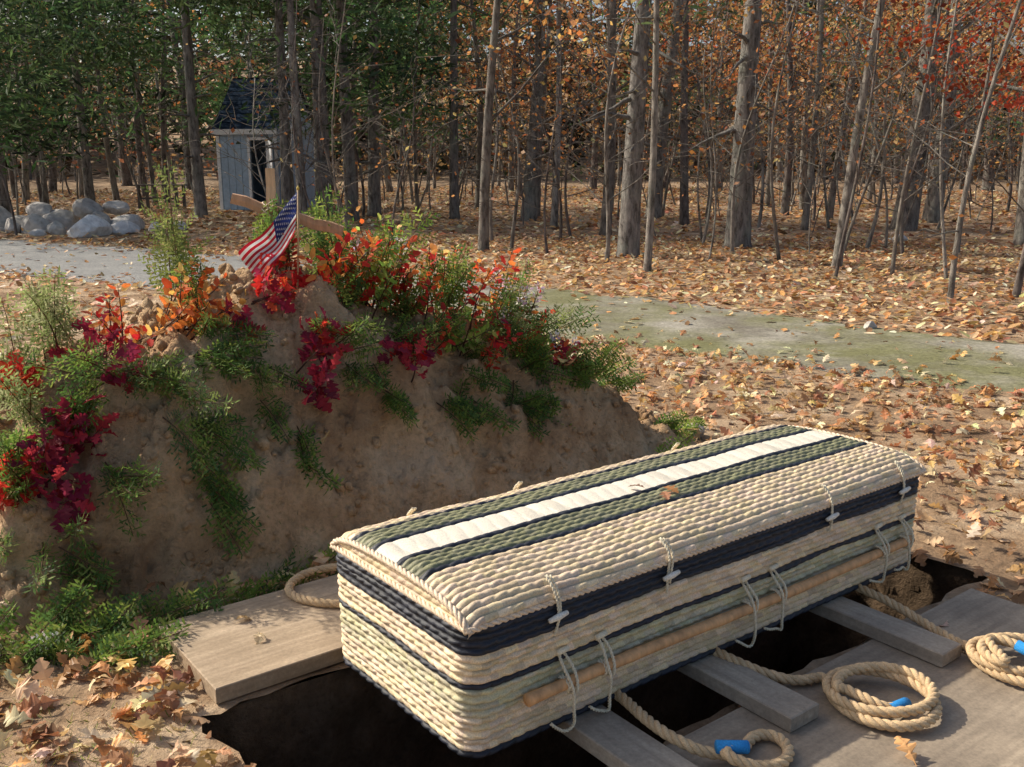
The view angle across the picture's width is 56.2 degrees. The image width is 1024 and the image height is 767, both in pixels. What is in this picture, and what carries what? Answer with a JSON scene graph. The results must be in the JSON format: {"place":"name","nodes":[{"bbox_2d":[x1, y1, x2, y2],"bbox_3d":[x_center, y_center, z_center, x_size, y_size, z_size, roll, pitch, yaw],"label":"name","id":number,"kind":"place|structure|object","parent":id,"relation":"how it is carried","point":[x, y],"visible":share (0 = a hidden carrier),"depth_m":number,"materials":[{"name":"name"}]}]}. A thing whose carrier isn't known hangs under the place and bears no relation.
{"place":"outdoors","nodes":[
{"label":"outdoors","id":0,"kind":"place"},
{"bbox_2d":[0,57,1023,766],"bbox_3d":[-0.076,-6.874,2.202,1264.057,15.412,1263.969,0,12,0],"label":"ground","id":1,"kind":"structure","parent":0,"point":[990,555],"depth_m":7.39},
{"bbox_2d":[67,214,112,237],"bbox_3d":[-8.755,-3.175,19.881,0.825,0.656,1.032,0,12,0],"label":"rock","id":2,"kind":"object","parent":1,"relation":"on","point":[91,224],"visible":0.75,"depth_m":19.54,"materials":[{"name":"stone"}]},
{"bbox_2d":[4,0,210,201],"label":"pine tree","id":3,"kind":"object","parent":1,"relation":"on","point":[89,192],"visible":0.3,"depth_m":26.99,"materials":[{"name":"green plant"}]},
{"bbox_2d":[150,0,286,218],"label":"pine tree","id":4,"kind":"object","parent":1,"relation":"on","point":[199,198],"visible":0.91,"depth_m":24.34,"materials":[{"name":"brown plant"}]},
{"bbox_2d":[157,574,343,703],"bbox_3d":[0.147,0.640,3.702,2.835,0.046,0.495,-9,16,-37],"label":"wooden board","id":5,"kind":"object","parent":1,"relation":"on","point":[224,655],"visible":0.27,"depth_m":2.93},
{"bbox_2d":[285,563,339,607],"bbox_3d":[-0.497,0.690,3.305,0.556,0.034,0.345,0,12,0],"label":"rope","id":6,"kind":"object","parent":5,"relation":"on","point":[290,592],"visible":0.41,"depth_m":3.22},
{"bbox_2d":[330,424,926,758],"bbox_3d":[0.470,0.523,3.068,1.987,0.438,0.781,-9,16,-37],"label":"wicker coffin","id":7,"kind":"object","parent":5,"relation":"on","point":[484,627],"visible":1,"depth_m":2.64,"materials":[{"name":"beige wicker"}]},
{"bbox_2d":[210,77,314,210],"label":"garden shed","id":8,"kind":"structure","parent":1,"relation":"on","point":[229,185],"depth_m":28.36,"materials":[{"name":"paint"}]},
{"bbox_2d":[148,0,403,206],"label":"pine tree","id":9,"kind":"object","parent":1,"relation":"on","point":[286,190],"visible":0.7,"depth_m":22.19,"materials":[{"name":"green plant"}]},
{"bbox_2d":[203,0,361,226],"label":"pine tree","id":10,"kind":"object","parent":1,"relation":"on","point":[296,84],"visible":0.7,"depth_m":21.68,"materials":[{"name":"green plant"}]},
{"bbox_2d":[237,0,355,211],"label":"pine tree","id":11,"kind":"object","parent":1,"relation":"on","point":[292,177],"visible":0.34,"depth_m":26.11,"materials":[{"name":"green plant"}]},
{"bbox_2d":[205,0,438,220],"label":"pine tree","id":12,"kind":"object","parent":1,"relation":"on","point":[312,18],"visible":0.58,"depth_m":22.30,"materials":[{"name":"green plant"}]},
{"bbox_2d":[0,260,702,716],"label":"dirt mound","id":13,"kind":"object","parent":1,"relation":"on","point":[382,464],"visible":0.44,"depth_m":3.74,"materials":[{"name":"soil"}]},
{"bbox_2d":[0,432,36,565],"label":"cedar branch","id":14,"kind":"object","parent":13,"relation":"on","point":[10,469],"visible":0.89,"depth_m":3.21,"materials":[{"name":"green plant"}]},
{"bbox_2d":[0,292,45,410],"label":"cedar branch","id":15,"kind":"object","parent":13,"relation":"on","point":[21,354],"visible":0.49,"depth_m":3.58,"materials":[{"name":"green plant"}]},
{"bbox_2d":[0,349,46,406],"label":"red oak branch","id":16,"kind":"object","parent":13,"relation":"on","point":[31,371],"visible":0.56,"depth_m":3.53,"materials":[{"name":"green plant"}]},
{"bbox_2d":[0,422,50,507],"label":"cedar branch","id":17,"kind":"object","parent":13,"relation":"on","point":[14,438],"visible":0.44,"depth_m":3.25,"materials":[{"name":"green plant"}]},
{"bbox_2d":[0,364,51,452],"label":"cedar branch","id":18,"kind":"object","parent":13,"relation":"on","point":[23,402],"visible":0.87,"depth_m":3.37,"materials":[{"name":"green plant"}]},
{"bbox_2d":[0,448,51,510],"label":"red oak branch","id":19,"kind":"object","parent":13,"relation":"on","point":[8,502],"visible":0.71,"depth_m":3.23,"materials":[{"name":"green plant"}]},
{"bbox_2d":[0,621,85,673],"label":"cedar branch","id":20,"kind":"object","parent":13,"relation":"on","point":[59,645],"visible":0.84,"depth_m":2.87,"materials":[{"name":"green plant"}]},
{"bbox_2d":[3,428,93,509],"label":"red oak branch","id":21,"kind":"object","parent":13,"relation":"on","point":[55,460],"visible":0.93,"depth_m":3.26,"materials":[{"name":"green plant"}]},
{"bbox_2d":[14,265,88,364],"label":"cedar branch","id":22,"kind":"object","parent":13,"relation":"on","point":[54,319],"visible":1,"depth_m":3.52,"materials":[{"name":"green plant"}]},
{"bbox_2d":[38,480,95,532],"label":"red oak branch","id":23,"kind":"object","parent":13,"relation":"on","point":[65,514],"visible":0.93,"depth_m":3.21,"materials":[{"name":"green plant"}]},
{"bbox_2d":[26,579,108,645],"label":"cedar branch","id":24,"kind":"object","parent":13,"relation":"on","point":[58,615],"visible":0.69,"depth_m":3.04,"materials":[{"name":"green plant"}]},
{"bbox_2d":[21,514,120,599],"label":"cedar branch","id":25,"kind":"object","parent":13,"relation":"on","point":[83,574],"visible":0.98,"depth_m":3.19,"materials":[{"name":"green plant"}]},
{"bbox_2d":[42,388,109,452],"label":"cedar branch","id":26,"kind":"object","parent":13,"relation":"on","point":[86,405],"visible":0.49,"depth_m":3.36,"materials":[{"name":"green plant"}]},
{"bbox_2d":[41,394,119,455],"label":"red oak branch","id":27,"kind":"object","parent":13,"relation":"on","point":[64,418],"visible":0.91,"depth_m":3.35,"materials":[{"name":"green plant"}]},
{"bbox_2d":[46,310,126,364],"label":"red oak branch","id":28,"kind":"object","parent":13,"relation":"on","point":[93,335],"visible":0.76,"depth_m":3.58,"materials":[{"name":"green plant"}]},
{"bbox_2d":[23,337,158,445],"bbox_3d":[-1.505,0.071,3.409,0.493,0.503,0.341,-7,14,-27],"label":"cedar branch","id":29,"kind":"object","parent":13,"relation":"on","point":[88,364],"visible":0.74,"depth_m":3.38,"materials":[{"name":"green plant"}]},
{"bbox_2d":[89,591,148,657],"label":"cedar branch","id":30,"kind":"object","parent":13,"relation":"on","point":[127,613],"visible":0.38,"depth_m":3.03,"materials":[{"name":"green plant"}]},
{"bbox_2d":[80,283,164,353],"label":"autumn leaf sprig","id":31,"kind":"object","parent":13,"relation":"on","point":[135,335],"visible":0.86,"depth_m":3.63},
{"bbox_2d":[74,592,170,642],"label":"cedar branch","id":32,"kind":"object","parent":13,"relation":"on","point":[98,611],"visible":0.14,"depth_m":3.07,"materials":[{"name":"green plant"}]},
{"bbox_2d":[100,339,154,393],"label":"red oak branch","id":33,"kind":"object","parent":13,"relation":"on","point":[133,348],"visible":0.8,"depth_m":3.46,"materials":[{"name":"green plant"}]},
{"bbox_2d":[91,454,165,542],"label":"cedar branch","id":34,"kind":"object","parent":13,"relation":"on","point":[121,481],"visible":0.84,"depth_m":3.27,"materials":[{"name":"green plant"}]},
{"bbox_2d":[81,613,190,672],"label":"cedar branch","id":35,"kind":"object","parent":13,"relation":"on","point":[136,650],"visible":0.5,"depth_m":2.92,"materials":[{"name":"green plant"}]},
{"bbox_2d":[137,158,214,314],"bbox_3d":[-1.365,-0.578,3.853,0.383,0.659,0.310,12,17,43],"label":"cedar branch","id":36,"kind":"object","parent":13,"relation":"on","point":[179,243],"visible":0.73,"depth_m":3.85,"materials":[{"name":"green plant"}]},
{"bbox_2d":[134,251,233,344],"bbox_3d":[-1.325,-0.337,3.812,0.430,0.376,0.325,6,14,26],"label":"autumn leaf sprig","id":37,"kind":"object","parent":13,"relation":"on","point":[160,317],"visible":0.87,"depth_m":3.75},
{"bbox_2d":[141,574,235,631],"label":"cedar branch","id":38,"kind":"object","parent":13,"relation":"on","point":[172,607],"visible":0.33,"depth_m":3.13,"materials":[{"name":"green plant"}]},
{"bbox_2d":[127,346,255,413],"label":"cedar branch","id":39,"kind":"object","parent":13,"relation":"on","point":[169,372],"visible":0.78,"depth_m":3.52,"materials":[{"name":"green plant"}]},
{"bbox_2d":[167,258,258,342],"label":"autumn leaf sprig","id":40,"kind":"object","parent":13,"relation":"on","point":[220,305],"visible":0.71,"depth_m":3.77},
{"bbox_2d":[162,383,268,477],"bbox_3d":[-1.079,0.166,3.461,0.323,0.336,0.394,-7,14,-29],"label":"cedar branch","id":41,"kind":"object","parent":13,"relation":"on","point":[211,429],"visible":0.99,"depth_m":3.46,"materials":[{"name":"green plant"}]},
{"bbox_2d":[169,257,277,357],"bbox_3d":[-1.125,-0.293,3.730,0.428,0.397,0.274,0,12,0],"label":"cedar branch","id":42,"kind":"object","parent":13,"relation":"on","point":[217,322],"visible":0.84,"depth_m":3.74,"materials":[{"name":"green plant"}]},
{"bbox_2d":[186,443,265,559],"bbox_3d":[-1.038,0.424,3.454,0.193,0.408,0.344,-11,16,-41],"label":"cedar branch","id":43,"kind":"object","parent":13,"relation":"on","point":[227,486],"visible":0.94,"depth_m":3.45,"materials":[{"name":"green plant"}]},
{"bbox_2d":[190,330,267,380],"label":"cedar branch","id":44,"kind":"object","parent":13,"relation":"on","point":[226,345],"visible":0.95,"depth_m":3.68,"materials":[{"name":"green plant"}]},
{"bbox_2d":[220,567,301,605],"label":"cedar branch","id":45,"kind":"object","parent":13,"relation":"on","point":[250,593],"visible":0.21,"depth_m":3.31,"materials":[{"name":"green plant"}]},
{"bbox_2d":[238,186,298,292],"bbox_3d":[-1.010,-0.543,3.997,0.270,0.550,0.107,0,12,0],"label":"american flag","id":46,"kind":"object","parent":13,"relation":"on","point":[276,241],"visible":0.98,"depth_m":3.99,"materials":[{"name":"fabric"}]},
{"bbox_2d":[251,252,296,313],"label":"red oak branch","id":47,"kind":"object","parent":13,"relation":"on","point":[273,287],"visible":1,"depth_m":3.94,"materials":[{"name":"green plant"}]},
{"bbox_2d":[245,360,309,444],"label":"cedar branch","id":48,"kind":"object","parent":13,"relation":"on","point":[263,373],"visible":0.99,"depth_m":3.67,"materials":[{"name":"green plant"}]},
{"bbox_2d":[230,168,343,269],"bbox_3d":[-0.962,-0.614,4.152,0.478,0.621,0.099,0,12,0],"label":"wooden cross","id":49,"kind":"object","parent":13,"relation":"on","point":[257,206],"visible":0.56,"depth_m":4.11,"materials":[{"name":"brown wood"}]},
{"bbox_2d":[291,424,343,490],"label":"cedar branch","id":50,"kind":"object","parent":13,"relation":"on","point":[307,462],"visible":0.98,"depth_m":3.64,"materials":[{"name":"green plant"}]},
{"bbox_2d":[296,330,341,412],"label":"red oak branch","id":51,"kind":"object","parent":13,"relation":"on","point":[319,393],"visible":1,"depth_m":3.81,"materials":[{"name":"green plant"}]},
{"bbox_2d":[299,306,353,355],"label":"red oak branch","id":52,"kind":"object","parent":13,"relation":"on","point":[324,339],"visible":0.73,"depth_m":3.88,"materials":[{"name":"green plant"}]},
{"bbox_2d":[296,185,361,284],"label":"cedar branch","id":53,"kind":"object","parent":13,"relation":"on","point":[322,241],"visible":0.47,"depth_m":4.25,"materials":[{"name":"green plant"}]},
{"bbox_2d":[297,233,381,296],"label":"autumn leaf sprig","id":54,"kind":"object","parent":13,"relation":"on","point":[338,247],"visible":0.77,"depth_m":4.10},
{"bbox_2d":[309,310,390,370],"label":"cedar branch","id":55,"kind":"object","parent":13,"relation":"on","point":[350,328],"visible":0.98,"depth_m":3.90,"materials":[{"name":"green plant"}]},
{"bbox_2d":[328,255,379,309],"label":"cedar branch","id":56,"kind":"object","parent":13,"relation":"on","point":[355,281],"visible":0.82,"depth_m":4.18,"materials":[{"name":"green plant"}]},
{"bbox_2d":[338,360,393,395],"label":"cedar branch","id":57,"kind":"object","parent":13,"relation":"on","point":[372,379],"visible":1,"depth_m":3.90,"materials":[{"name":"green plant"}]},
{"bbox_2d":[324,206,440,303],"bbox_3d":[-0.644,-0.563,4.418,0.628,0.510,0.354,10,16,39],"label":"cedar branch","id":58,"kind":"object","parent":13,"relation":"on","point":[384,226],"visible":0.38,"depth_m":4.30,"materials":[{"name":"green plant"}]},
{"bbox_2d":[365,243,409,318],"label":"autumn leaf sprig","id":59,"kind":"object","parent":13,"relation":"on","point":[385,273],"visible":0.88,"depth_m":4.21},
{"bbox_2d":[380,382,419,430],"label":"cedar branch","id":60,"kind":"object","parent":13,"relation":"on","point":[395,401],"visible":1,"depth_m":3.90,"materials":[{"name":"green plant"}]},
{"bbox_2d":[377,335,436,382],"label":"red oak branch","id":61,"kind":"object","parent":13,"relation":"on","point":[387,343],"visible":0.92,"depth_m":4.04,"materials":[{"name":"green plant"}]},
{"bbox_2d":[373,256,443,327],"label":"cedar branch","id":62,"kind":"object","parent":13,"relation":"on","point":[414,296],"visible":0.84,"depth_m":4.37,"materials":[{"name":"green plant"}]},
{"bbox_2d":[386,314,441,358],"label":"cedar branch","id":63,"kind":"object","parent":13,"relation":"on","point":[400,334],"visible":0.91,"depth_m":4.09,"materials":[{"name":"green plant"}]},
{"bbox_2d":[372,242,478,319],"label":"cedar branch","id":64,"kind":"object","parent":13,"relation":"on","point":[457,268],"visible":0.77,"depth_m":4.43,"materials":[{"name":"green plant"}]},
{"bbox_2d":[436,392,494,444],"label":"cedar branch","id":65,"kind":"object","parent":13,"relation":"on","point":[474,415],"visible":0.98,"depth_m":4.13,"materials":[{"name":"green plant"}]},
{"bbox_2d":[418,243,514,319],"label":"autumn leaf sprig","id":66,"kind":"object","parent":13,"relation":"on","point":[438,278],"visible":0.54,"depth_m":4.45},
{"bbox_2d":[439,263,497,355],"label":"autumn leaf sprig","id":67,"kind":"object","parent":13,"relation":"on","point":[470,334],"visible":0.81,"depth_m":4.36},
{"bbox_2d":[444,309,508,370],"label":"cedar branch","id":68,"kind":"object","parent":13,"relation":"on","point":[474,344],"visible":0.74,"depth_m":4.40,"materials":[{"name":"green plant"}]},
{"bbox_2d":[450,363,521,436],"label":"cedar branch","id":69,"kind":"object","parent":13,"relation":"on","point":[487,384],"visible":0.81,"depth_m":4.25,"materials":[{"name":"green plant"}]},
{"bbox_2d":[471,271,576,357],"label":"cedar branch","id":70,"kind":"object","parent":13,"relation":"on","point":[514,307],"visible":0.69,"depth_m":4.51,"materials":[{"name":"green plant"}]},
{"bbox_2d":[508,311,552,380],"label":"cedar branch","id":71,"kind":"object","parent":13,"relation":"on","point":[534,351],"visible":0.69,"depth_m":4.57,"materials":[{"name":"green plant"}]},
{"bbox_2d":[504,380,574,442],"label":"cedar branch","id":72,"kind":"object","parent":13,"relation":"on","point":[530,401],"visible":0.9,"depth_m":4.40,"materials":[{"name":"green plant"}]},
{"bbox_2d":[517,345,572,416],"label":"cedar branch","id":73,"kind":"object","parent":13,"relation":"on","point":[552,402],"visible":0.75,"depth_m":4.55,"materials":[{"name":"green plant"}]},
{"bbox_2d":[495,259,600,356],"bbox_3d":[0.160,-0.372,4.766,0.543,0.488,0.369,0,12,0],"label":"cedar branch","id":74,"kind":"object","parent":13,"relation":"on","point":[525,307],"visible":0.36,"depth_m":4.72,"materials":[{"name":"green plant"}]},
{"bbox_2d":[555,338,607,391],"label":"cedar branch","id":75,"kind":"object","parent":13,"relation":"on","point":[584,380],"visible":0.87,"depth_m":4.67,"materials":[{"name":"green plant"}]},
{"bbox_2d":[569,338,636,386],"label":"cedar branch","id":76,"kind":"object","parent":13,"relation":"on","point":[600,359],"visible":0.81,"depth_m":4.80,"materials":[{"name":"green plant"}]},
{"bbox_2d":[246,0,461,216],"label":"pine tree","id":77,"kind":"object","parent":1,"relation":"on","point":[374,197],"visible":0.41,"depth_m":25.23,"materials":[{"name":"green plant"}]},
{"bbox_2d":[325,0,383,220],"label":"pine tree","id":78,"kind":"object","parent":1,"relation":"on","point":[350,194],"visible":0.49,"depth_m":23.86,"materials":[{"name":"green plant"}]},
{"bbox_2d":[390,0,588,218],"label":"pine tree","id":79,"kind":"object","parent":1,"relation":"on","point":[454,209],"visible":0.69,"depth_m":24.42,"materials":[{"name":"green plant"}]},
{"bbox_2d":[0,0,1023,262],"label":"distant woods","id":80,"kind":"object","parent":1,"relation":"on","point":[34,58],"visible":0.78,"depth_m":24.61,"materials":[{"name":"brown plant"}]},
{"bbox_2d":[0,185,1023,766],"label":"fallen leaves","id":81,"kind":"object","parent":1,"relation":"on","point":[160,697],"visible":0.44,"depth_m":10.22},
{"bbox_2d":[433,0,626,251],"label":"oak tree","id":82,"kind":"object","parent":1,"relation":"on","point":[483,227],"visible":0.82,"depth_m":16.40,"materials":[{"name":"brown plant"}]},
{"bbox_2d":[515,0,629,228],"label":"oak tree","id":83,"kind":"object","parent":1,"relation":"on","point":[554,211],"visible":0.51,"depth_m":21.53,"materials":[{"name":"brown plant"}]},
{"bbox_2d":[520,0,658,272],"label":"oak tree","id":84,"kind":"object","parent":1,"relation":"on","point":[647,266],"visible":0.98,"depth_m":13.23,"materials":[{"name":"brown plant"}]},
{"bbox_2d":[202,554,987,766],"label":"grave pit","id":85,"kind":"object","parent":1,"relation":"on","point":[348,717],"visible":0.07,"depth_m":3.18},
{"bbox_2d":[481,0,716,257],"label":"pine tree","id":86,"kind":"object","parent":1,"relation":"on","point":[628,241],"visible":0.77,"depth_m":15.38,"materials":[{"name":"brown plant"}]},
{"bbox_2d":[509,0,743,235],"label":"oak tree","id":87,"kind":"object","parent":1,"relation":"on","point":[609,67],"visible":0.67,"depth_m":19.48,"materials":[{"name":"brown plant"}]},
{"bbox_2d":[659,0,809,224],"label":"oak tree","id":88,"kind":"object","parent":1,"relation":"on","point":[684,210],"visible":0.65,"depth_m":22.17,"materials":[{"name":"brown plant"}]},
{"bbox_2d":[662,0,848,248],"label":"pine tree","id":89,"kind":"object","parent":1,"relation":"on","point":[750,42],"visible":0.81,"depth_m":16.90,"materials":[{"name":"brown plant"}]},
{"bbox_2d":[675,0,1006,278],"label":"oak tree","id":90,"kind":"object","parent":1,"relation":"on","point":[858,166],"visible":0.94,"depth_m":12.62,"materials":[{"name":"brown plant"}]},
{"bbox_2d":[666,588,1023,766],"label":"plywood sheet","id":91,"kind":"object","parent":1,"relation":"on","point":[979,722],"visible":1,"depth_m":2.55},
{"bbox_2d":[557,705,696,766],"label":"wooden slat","id":92,"kind":"object","parent":91,"relation":"on","point":[611,739],"depth_m":2.38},
{"bbox_2d":[614,689,794,766],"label":"rope","id":93,"kind":"object","parent":91,"relation":"on","point":[731,752],"visible":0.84,"depth_m":2.35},
{"bbox_2d":[677,654,818,732],"bbox_3d":[0.444,0.783,2.936,0.120,0.041,1.082,-9,15,-36],"label":"wooden slat","id":94,"kind":"object","parent":91,"relation":"on","point":[776,703],"visible":0.36,"depth_m":2.61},
{"bbox_2d":[713,647,942,731],"bbox_3d":[0.775,0.822,2.691,0.795,0.073,0.292,5,13,21],"label":"rope","id":95,"kind":"object","parent":91,"relation":"on","point":[834,686],"visible":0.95,"depth_m":2.58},
{"bbox_2d":[809,596,961,667],"bbox_3d":[0.958,0.706,3.286,0.110,0.041,1.147,-9,15,-36],"label":"wooden slat","id":96,"kind":"object","parent":91,"relation":"on","point":[921,643],"visible":0.36,"depth_m":2.96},
{"bbox_2d":[855,583,1023,687],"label":"rope","id":97,"kind":"object","parent":91,"relation":"on","point":[986,654],"visible":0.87,"depth_m":2.82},
{"bbox_2d":[777,0,924,229],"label":"oak tree","id":98,"kind":"object","parent":1,"relation":"on","point":[806,210],"visible":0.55,"depth_m":20.66,"materials":[{"name":"brown plant"}]},
{"bbox_2d":[727,0,1023,268],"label":"oak tree","id":99,"kind":"object","parent":1,"relation":"on","point":[849,180],"visible":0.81,"depth_m":13.87,"materials":[{"name":"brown plant"}]},
{"bbox_2d":[757,0,1023,274],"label":"oak tree","id":100,"kind":"object","parent":1,"relation":"on","point":[894,250],"visible":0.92,"depth_m":12.99,"materials":[{"name":"brown plant"}]},
{"bbox_2d":[823,0,1023,279],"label":"oak tree","id":101,"kind":"object","parent":1,"relation":"on","point":[940,181],"visible":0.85,"depth_m":12.67,"materials":[{"name":"brown plant"}]},
{"bbox_2d":[830,0,1023,302],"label":"oak tree","id":102,"kind":"object","parent":1,"relation":"on","point":[953,257],"visible":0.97,"depth_m":10.72,"materials":[{"name":"brown plant"}]},
{"bbox_2d":[862,0,1010,230],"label":"oak tree","id":103,"kind":"object","parent":1,"relation":"on","point":[912,222],"visible":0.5,"depth_m":20.69,"materials":[{"name":"brown plant"}]},
{"bbox_2d":[879,0,1023,252],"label":"oak tree","id":104,"kind":"object","parent":1,"relation":"on","point":[991,58],"visible":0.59,"depth_m":15.89,"materials":[{"name":"brown plant"}]},
{"bbox_2d":[905,0,1023,245],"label":"oak tree","id":105,"kind":"object","parent":1,"relation":"on","point":[1018,238],"visible":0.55,"depth_m":17.67,"materials":[{"name":"brown plant"}]},
{"bbox_2d":[0,239,1023,392],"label":"sandy path","id":106,"kind":"structure","parent":0,"point":[764,337],"depth_m":8.82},
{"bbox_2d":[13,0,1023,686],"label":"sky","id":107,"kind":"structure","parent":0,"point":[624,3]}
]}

